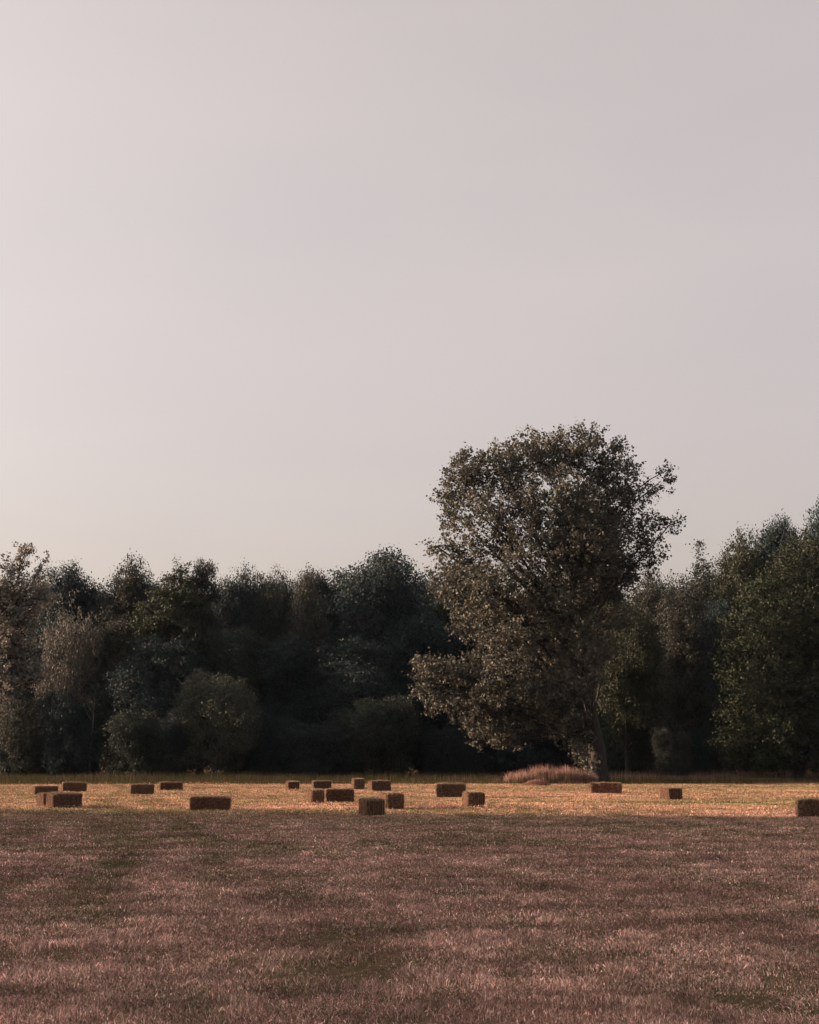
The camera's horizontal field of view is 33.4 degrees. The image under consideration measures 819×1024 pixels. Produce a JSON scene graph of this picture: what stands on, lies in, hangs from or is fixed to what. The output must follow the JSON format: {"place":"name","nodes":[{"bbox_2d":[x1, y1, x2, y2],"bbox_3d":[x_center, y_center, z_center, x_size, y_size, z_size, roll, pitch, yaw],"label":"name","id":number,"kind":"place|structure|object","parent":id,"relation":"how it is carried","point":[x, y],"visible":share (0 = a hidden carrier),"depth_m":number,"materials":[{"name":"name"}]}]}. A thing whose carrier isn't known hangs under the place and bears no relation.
{"place":"outdoors","nodes":[
{"label":"outdoors","id":0,"kind":"place"},
{"bbox_2d":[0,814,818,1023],"bbox_3d":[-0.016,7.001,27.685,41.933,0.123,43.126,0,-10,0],"label":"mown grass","id":1,"kind":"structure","parent":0,"point":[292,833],"depth_m":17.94,"materials":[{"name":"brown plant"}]},
{"bbox_2d":[0,762,818,1023],"bbox_3d":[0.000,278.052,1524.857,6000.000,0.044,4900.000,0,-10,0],"label":"field ground","id":2,"kind":"structure","parent":0,"point":[739,997],"depth_m":15.77,"materials":[{"name":"brown plant"}]},
{"bbox_2d":[0,699,38,751],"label":"shrub","id":3,"kind":"object","parent":2,"relation":"on","point":[29,712],"depth_m":139.85,"materials":[{"name":"green plant"}]},
{"bbox_2d":[0,683,52,777],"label":"shrub","id":4,"kind":"object","parent":2,"relation":"on","point":[24,752],"visible":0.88,"depth_m":129.69,"materials":[{"name":"green plant"}]},
{"bbox_2d":[0,582,58,703],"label":"broadleaf tree","id":5,"kind":"object","parent":2,"relation":"on","point":[26,697],"visible":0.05,"depth_m":168.72,"materials":[{"name":"green plant"}]},
{"bbox_2d":[0,541,62,766],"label":"thin tree","id":6,"kind":"object","parent":2,"relation":"on","point":[14,620],"visible":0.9,"depth_m":132.69,"materials":[{"name":"green plant"}]},
{"bbox_2d":[30,785,58,795],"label":"hay bale","id":7,"kind":"object","parent":2,"relation":"on","point":[35,790],"visible":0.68,"depth_m":77.01,"materials":[{"name":"brown plant"}]},
{"bbox_2d":[35,791,71,806],"bbox_3d":[-15.269,12.378,58.772,1.605,0.825,0.902,9,-13,-40],"label":"hay bale","id":8,"kind":"object","parent":2,"relation":"on","point":[41,798],"visible":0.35,"depth_m":58.34,"materials":[{"name":"brown plant"}]},
{"bbox_2d":[22,558,105,703],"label":"broadleaf tree","id":9,"kind":"object","parent":2,"relation":"on","point":[85,596],"visible":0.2,"depth_m":151.34,"materials":[{"name":"green plant"}]},
{"bbox_2d":[46,792,82,808],"bbox_3d":[-14.460,12.087,57.159,1.537,0.830,0.858,9,-13,-39],"label":"hay bale","id":10,"kind":"object","parent":2,"relation":"on","point":[59,800],"visible":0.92,"depth_m":56.89,"materials":[{"name":"brown plant"}]},
{"bbox_2d":[29,588,107,776],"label":"broadleaf tree","id":11,"kind":"object","parent":2,"relation":"on","point":[68,677],"visible":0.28,"depth_m":139.30,"materials":[{"name":"green plant"}]},
{"bbox_2d":[33,687,106,778],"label":"shrub","id":12,"kind":"object","parent":2,"relation":"on","point":[65,722],"visible":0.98,"depth_m":128.98,"materials":[{"name":"green plant"}]},
{"bbox_2d":[61,781,87,791],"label":"hay bale","id":13,"kind":"object","parent":2,"relation":"on","point":[74,786],"visible":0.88,"depth_m":84.88,"materials":[{"name":"brown plant"}]},
{"bbox_2d":[75,584,111,772],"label":"broadleaf tree","id":14,"kind":"object","parent":2,"relation":"on","point":[101,604],"visible":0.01,"depth_m":175.45,"materials":[{"name":"green plant"}]},
{"bbox_2d":[76,682,112,772],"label":"birch tree","id":15,"kind":"object","parent":2,"relation":"on","point":[86,702],"visible":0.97,"depth_m":130.46,"materials":[{"name":"green plant"}]},
{"bbox_2d":[75,610,140,764],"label":"broadleaf tree","id":16,"kind":"object","parent":2,"relation":"on","point":[113,633],"visible":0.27,"depth_m":140.68,"materials":[{"name":"green plant"}]},
{"bbox_2d":[91,691,146,771],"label":"shrub","id":17,"kind":"object","parent":2,"relation":"on","point":[105,739],"visible":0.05,"depth_m":139.61,"materials":[{"name":"green plant"}]},
{"bbox_2d":[96,708,176,779],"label":"shrub","id":18,"kind":"object","parent":2,"relation":"on","point":[131,749],"visible":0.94,"depth_m":126.52,"materials":[{"name":"green plant"}]},
{"bbox_2d":[92,551,182,677],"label":"broadleaf tree","id":19,"kind":"object","parent":2,"relation":"on","point":[127,592],"visible":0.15,"depth_m":149.25,"materials":[{"name":"green plant"}]},
{"bbox_2d":[89,578,189,675],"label":"broadleaf tree","id":20,"kind":"object","parent":2,"relation":"on","point":[154,592],"visible":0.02,"depth_m":171.64,"materials":[{"name":"green plant"}]},
{"bbox_2d":[128,783,154,794],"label":"hay bale","id":21,"kind":"object","parent":2,"relation":"on","point":[142,789],"visible":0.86,"depth_m":78.49,"materials":[{"name":"brown plant"}]},
{"bbox_2d":[106,556,213,773],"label":"broadleaf tree","id":22,"kind":"object","parent":2,"relation":"on","point":[166,626],"visible":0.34,"depth_m":141.26,"materials":[{"name":"green plant"}]},
{"bbox_2d":[101,632,224,774],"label":"broadleaf tree","id":23,"kind":"object","parent":2,"relation":"on","point":[132,693],"visible":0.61,"depth_m":135.93,"materials":[{"name":"green plant"}]},
{"bbox_2d":[158,781,183,790],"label":"hay bale","id":24,"kind":"object","parent":2,"relation":"on","point":[168,785],"visible":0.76,"depth_m":88.57,"materials":[{"name":"brown plant"}]},
{"bbox_2d":[155,709,194,779],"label":"shrub","id":25,"kind":"object","parent":2,"relation":"on","point":[175,735],"visible":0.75,"depth_m":131.10,"materials":[{"name":"green plant"}]},
{"bbox_2d":[180,691,225,777],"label":"shrub","id":26,"kind":"object","parent":2,"relation":"on","point":[198,769],"visible":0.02,"depth_m":138.88,"materials":[{"name":"green plant"}]},
{"bbox_2d":[186,557,225,772],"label":"broadleaf tree","id":27,"kind":"object","parent":2,"relation":"on","point":[212,591],"visible":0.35,"depth_m":144.19,"materials":[{"name":"green plant"}]},
{"bbox_2d":[188,794,231,810],"bbox_3d":[-7.884,11.516,53.898,1.810,0.777,1.018,1,-10,-8],"label":"hay bale","id":28,"kind":"object","parent":2,"relation":"on","point":[212,802],"visible":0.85,"depth_m":53.56,"materials":[{"name":"brown plant"}]},
{"bbox_2d":[165,668,265,780],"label":"shrub","id":29,"kind":"object","parent":2,"relation":"on","point":[214,711],"visible":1,"depth_m":128.16,"materials":[{"name":"green plant"}]},
{"bbox_2d":[211,751,257,773],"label":"shrub","id":30,"kind":"object","parent":2,"relation":"on","point":[246,766],"visible":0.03,"depth_m":145.10,"materials":[{"name":"green plant"}]},
{"bbox_2d":[209,561,260,662],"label":"broadleaf tree","id":31,"kind":"object","parent":2,"relation":"on","point":[235,608],"visible":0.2,"depth_m":153.38,"materials":[{"name":"green plant"}]},
{"bbox_2d":[196,622,284,772],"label":"broadleaf tree","id":32,"kind":"object","parent":2,"relation":"on","point":[234,655],"visible":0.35,"depth_m":138.89,"materials":[{"name":"green plant"}]},
{"bbox_2d":[211,576,289,634],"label":"broadleaf tree","id":33,"kind":"object","parent":2,"relation":"on","point":[264,594],"visible":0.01,"depth_m":171.84,"materials":[{"name":"green plant"}]},
{"bbox_2d":[241,705,294,777],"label":"shrub","id":34,"kind":"object","parent":2,"relation":"on","point":[267,758],"visible":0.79,"depth_m":129.94,"materials":[{"name":"green plant"}]},
{"bbox_2d":[245,563,300,699],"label":"broadleaf tree","id":35,"kind":"object","parent":2,"relation":"on","point":[272,626],"visible":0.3,"depth_m":154.50,"materials":[{"name":"green plant"}]},
{"bbox_2d":[285,780,299,790],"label":"hay bale","id":36,"kind":"object","parent":2,"relation":"on","point":[293,784],"visible":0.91,"depth_m":88.55,"materials":[{"name":"brown plant"}]},
{"bbox_2d":[285,587,330,750],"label":"feathery tree","id":37,"kind":"object","parent":2,"relation":"on","point":[306,622],"visible":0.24,"depth_m":140.52,"materials":[{"name":"green plant"}]},
{"bbox_2d":[285,562,340,684],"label":"broadleaf tree","id":38,"kind":"object","parent":2,"relation":"on","point":[306,581],"visible":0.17,"depth_m":149.27,"materials":[{"name":"green plant"}]},
{"bbox_2d":[307,787,325,803],"bbox_3d":[-4.277,13.021,62.432,0.827,0.889,1.478,2,-10,-10],"label":"hay bale","id":39,"kind":"object","parent":2,"relation":"on","point":[315,795],"visible":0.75,"depth_m":61.84,"materials":[{"name":"brown plant"}]},
{"bbox_2d":[273,719,361,778],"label":"shrub","id":40,"kind":"object","parent":2,"relation":"on","point":[313,744],"visible":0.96,"depth_m":126.92,"materials":[{"name":"green plant"}]},
{"bbox_2d":[311,780,331,789],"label":"hay bale","id":41,"kind":"object","parent":2,"relation":"on","point":[324,784],"visible":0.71,"depth_m":90.62,"materials":[{"name":"brown plant"}]},
{"bbox_2d":[324,787,354,802],"bbox_3d":[-3.332,13.482,64.974,1.559,0.873,0.868,1,-10,-6],"label":"hay bale","id":42,"kind":"object","parent":2,"relation":"on","point":[338,794],"visible":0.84,"depth_m":64.67,"materials":[{"name":"brown plant"}]},
{"bbox_2d":[351,777,365,788],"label":"hay bale","id":43,"kind":"object","parent":2,"relation":"on","point":[358,783],"visible":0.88,"depth_m":92.51,"materials":[{"name":"brown plant"}]},
{"bbox_2d":[296,632,426,775],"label":"broadleaf tree","id":44,"kind":"object","parent":2,"relation":"on","point":[350,680],"visible":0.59,"depth_m":135.94,"materials":[{"name":"green plant"}]},
{"bbox_2d":[358,796,386,816],"bbox_3d":[-1.363,10.648,49.243,0.912,0.848,1.633,2,-11,-13],"label":"hay bale","id":45,"kind":"object","parent":2,"relation":"on","point":[368,806],"visible":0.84,"depth_m":48.62,"materials":[{"name":"brown plant"}]},
{"bbox_2d":[328,710,419,775],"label":"shrub","id":46,"kind":"object","parent":2,"relation":"on","point":[378,756],"visible":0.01,"depth_m":139.00,"materials":[{"name":"green plant"}]},
{"bbox_2d":[327,692,425,777],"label":"shrub","id":47,"kind":"object","parent":2,"relation":"on","point":[384,733],"visible":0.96,"depth_m":127.54,"materials":[{"name":"green plant"}]},
{"bbox_2d":[305,544,449,718],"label":"broadleaf tree","id":48,"kind":"object","parent":2,"relation":"on","point":[362,604],"visible":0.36,"depth_m":145.71,"materials":[{"name":"green plant"}]},
{"bbox_2d":[367,779,391,790],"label":"hay bale","id":49,"kind":"object","parent":2,"relation":"on","point":[379,785],"visible":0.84,"depth_m":86.91,"materials":[{"name":"brown plant"}]},
{"bbox_2d":[379,790,404,809],"bbox_3d":[-0.730,11.813,55.788,1.050,0.907,1.878,2,-10,-9],"label":"hay bale","id":50,"kind":"object","parent":2,"relation":"on","point":[394,799],"visible":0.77,"depth_m":55.01,"materials":[{"name":"brown plant"}]},
{"bbox_2d":[0,780,818,815],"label":"stubble","id":51,"kind":"object","parent":2,"relation":"on","point":[434,806],"visible":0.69,"depth_m":64.48,"materials":[{"name":"beige plant"}]},
{"bbox_2d":[388,751,442,775],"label":"shrub","id":52,"kind":"object","parent":2,"relation":"on","point":[417,765],"visible":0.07,"depth_m":144.93,"materials":[{"name":"green plant"}]},
{"bbox_2d":[381,609,468,773],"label":"broadleaf tree","id":53,"kind":"object","parent":2,"relation":"on","point":[419,636],"visible":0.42,"depth_m":140.32,"materials":[{"name":"green plant"}]},
{"bbox_2d":[409,563,467,653],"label":"broadleaf tree","id":54,"kind":"object","parent":2,"relation":"on","point":[440,612],"visible":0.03,"depth_m":157.05,"materials":[{"name":"green plant"}]},
{"bbox_2d":[415,719,483,777],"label":"shrub","id":55,"kind":"object","parent":2,"relation":"on","point":[455,757],"visible":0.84,"depth_m":130.03,"materials":[{"name":"green plant"}]},
{"bbox_2d":[434,781,466,797],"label":"hay bale","id":56,"kind":"object","parent":2,"relation":"on","point":[447,789],"visible":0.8,"depth_m":72.68,"materials":[{"name":"brown plant"}]},
{"bbox_2d":[418,680,499,771],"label":"shrub","id":57,"kind":"object","parent":2,"relation":"on","point":[453,725],"visible":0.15,"depth_m":139.70,"materials":[{"name":"green plant"}]},
{"bbox_2d":[461,790,485,808],"bbox_3d":[2.676,12.089,57.296,0.946,0.898,1.683,1,-10,-7],"label":"hay bale","id":58,"kind":"object","parent":2,"relation":"on","point":[473,798],"visible":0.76,"depth_m":56.63,"materials":[{"name":"brown plant"}]},
{"bbox_2d":[451,578,516,770],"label":"broadleaf tree","id":59,"kind":"object","parent":2,"relation":"on","point":[482,609],"visible":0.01,"depth_m":170.39,"materials":[{"name":"green plant"}]},
{"bbox_2d":[443,619,553,768],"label":"broadleaf tree","id":60,"kind":"object","parent":2,"relation":"on","point":[464,648],"visible":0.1,"depth_m":142.63,"materials":[{"name":"green plant"}]},
{"bbox_2d":[473,723,560,775],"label":"shrub","id":61,"kind":"object","parent":2,"relation":"on","point":[511,760],"visible":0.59,"depth_m":131.04,"materials":[{"name":"green plant"}]},
{"bbox_2d":[521,778,550,785],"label":"hay heap","id":62,"kind":"object","parent":2,"relation":"on","point":[534,782],"visible":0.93,"depth_m":104.03,"materials":[{"name":"brown plant"}]},
{"bbox_2d":[512,573,566,622],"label":"broadleaf tree","id":63,"kind":"object","parent":2,"relation":"on","point":[529,605],"visible":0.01,"depth_m":175.60,"materials":[{"name":"green plant"}]},
{"bbox_2d":[403,419,686,781],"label":"poplar tree","id":64,"kind":"object","parent":2,"relation":"on","point":[585,527],"visible":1,"depth_m":116.76,"materials":[{"name":"green plant"}]},
{"bbox_2d":[516,700,581,769],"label":"shrub","id":65,"kind":"object","parent":2,"relation":"on","point":[539,725],"visible":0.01,"depth_m":139.76,"materials":[{"name":"green plant"}]},
{"bbox_2d":[514,609,606,736],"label":"broadleaf tree","id":66,"kind":"object","parent":2,"relation":"on","point":[570,664],"visible":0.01,"depth_m":143.34,"materials":[{"name":"green plant"}]},
{"bbox_2d":[522,709,607,774],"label":"shrub","id":67,"kind":"object","parent":2,"relation":"on","point":[563,758],"visible":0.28,"depth_m":133.10,"materials":[{"name":"green plant"}]},
{"bbox_2d":[589,781,622,793],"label":"hay bale","id":68,"kind":"object","parent":2,"relation":"on","point":[604,787],"visible":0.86,"depth_m":81.40,"materials":[{"name":"brown plant"}]},
{"bbox_2d":[573,590,673,778],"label":"broadleaf tree","id":69,"kind":"object","parent":2,"relation":"on","point":[635,693],"visible":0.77,"depth_m":128.12,"materials":[{"name":"green plant"}]},
{"bbox_2d":[599,715,657,777],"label":"shrub","id":70,"kind":"object","parent":2,"relation":"on","point":[618,762],"visible":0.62,"depth_m":129.98,"materials":[{"name":"green plant"}]},
{"bbox_2d":[597,691,668,769],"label":"shrub","id":71,"kind":"object","parent":2,"relation":"on","point":[650,750],"visible":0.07,"depth_m":139.84,"materials":[{"name":"green plant"}]},
{"bbox_2d":[625,563,685,767],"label":"broadleaf tree","id":72,"kind":"object","parent":2,"relation":"on","point":[647,595],"visible":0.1,"depth_m":149.21,"materials":[{"name":"green plant"}]},
{"bbox_2d":[633,579,687,636],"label":"broadleaf tree","id":73,"kind":"object","parent":2,"relation":"on","point":[670,589],"depth_m":177.55,"materials":[{"name":"green plant"}]},
{"bbox_2d":[659,785,682,799],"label":"hay bale","id":74,"kind":"object","parent":2,"relation":"on","point":[672,792],"visible":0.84,"depth_m":67.95,"materials":[{"name":"brown plant"}]},
{"bbox_2d":[648,726,695,779],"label":"shrub","id":75,"kind":"object","parent":2,"relation":"on","point":[667,758],"visible":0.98,"depth_m":123.52,"materials":[{"name":"green plant"}]},
{"bbox_2d":[650,568,716,772],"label":"feathery tree","id":76,"kind":"object","parent":2,"relation":"on","point":[688,707],"visible":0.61,"depth_m":135.43,"materials":[{"name":"green plant"}]},
{"bbox_2d":[685,539,716,674],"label":"conifer tree","id":77,"kind":"object","parent":2,"relation":"on","point":[701,570],"visible":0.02,"depth_m":152.82,"materials":[{"name":"green plant"}]},
{"bbox_2d":[679,553,728,614],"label":"broadleaf tree","id":78,"kind":"object","parent":2,"relation":"on","point":[708,570],"visible":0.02,"depth_m":172.85,"materials":[{"name":"green plant"}]},
{"bbox_2d":[685,725,739,776],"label":"shrub","id":79,"kind":"object","parent":2,"relation":"on","point":[705,760],"visible":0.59,"depth_m":130.64,"materials":[{"name":"green plant"}]},
{"bbox_2d":[690,597,756,726],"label":"broadleaf tree","id":80,"kind":"object","parent":2,"relation":"on","point":[715,608],"visible":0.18,"depth_m":143.39,"materials":[{"name":"green plant"}]},
{"bbox_2d":[700,676,771,774],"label":"shrub","id":81,"kind":"object","parent":2,"relation":"on","point":[709,716],"visible":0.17,"depth_m":139.44,"materials":[{"name":"green plant"}]},
{"bbox_2d":[706,521,790,706],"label":"broadleaf tree","id":82,"kind":"object","parent":2,"relation":"on","point":[737,566],"visible":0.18,"depth_m":149.82,"materials":[{"name":"green plant"}]},
{"bbox_2d":[697,523,818,780],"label":"broadleaf tree","id":83,"kind":"object","parent":2,"relation":"on","point":[756,701],"visible":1,"depth_m":123.03,"materials":[{"name":"green plant"}]},
{"bbox_2d":[747,509,801,707],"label":"broadleaf tree","id":84,"kind":"object","parent":2,"relation":"on","point":[774,539],"visible":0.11,"depth_m":152.83,"materials":[{"name":"green plant"}]},
{"bbox_2d":[741,706,807,773],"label":"shrub","id":85,"kind":"object","parent":2,"relation":"on","point":[771,764],"visible":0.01,"depth_m":146.47,"materials":[{"name":"green plant"}]},
{"bbox_2d":[774,702,818,773],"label":"shrub","id":86,"kind":"object","parent":2,"relation":"on","point":[811,766],"visible":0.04,"depth_m":140.11,"materials":[{"name":"green plant"}]},
{"bbox_2d":[789,494,818,679],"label":"broadleaf tree","id":87,"kind":"object","parent":2,"relation":"on","point":[815,521],"visible":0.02,"depth_m":150.23,"materials":[{"name":"green plant"}]},
{"bbox_2d":[795,796,818,817],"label":"hay bale","id":88,"kind":"object","parent":2,"relation":"on","point":[805,807],"visible":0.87,"depth_m":47.56,"materials":[{"name":"brown plant"}]},
{"bbox_2d":[0,768,818,784],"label":"tall grass","id":89,"kind":"structure","parent":0,"point":[497,777],"depth_m":117.37,"materials":[{"name":"brown plant"}]},
{"bbox_2d":[0,0,818,759],"label":"sky","id":90,"kind":"structure","parent":0,"point":[265,265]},
{"bbox_2d":[503,764,598,783],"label":"seeding grass","id":91,"kind":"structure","parent":0,"point":[577,776],"depth_m":112.60,"materials":[{"name":"beige plant"}]}
]}

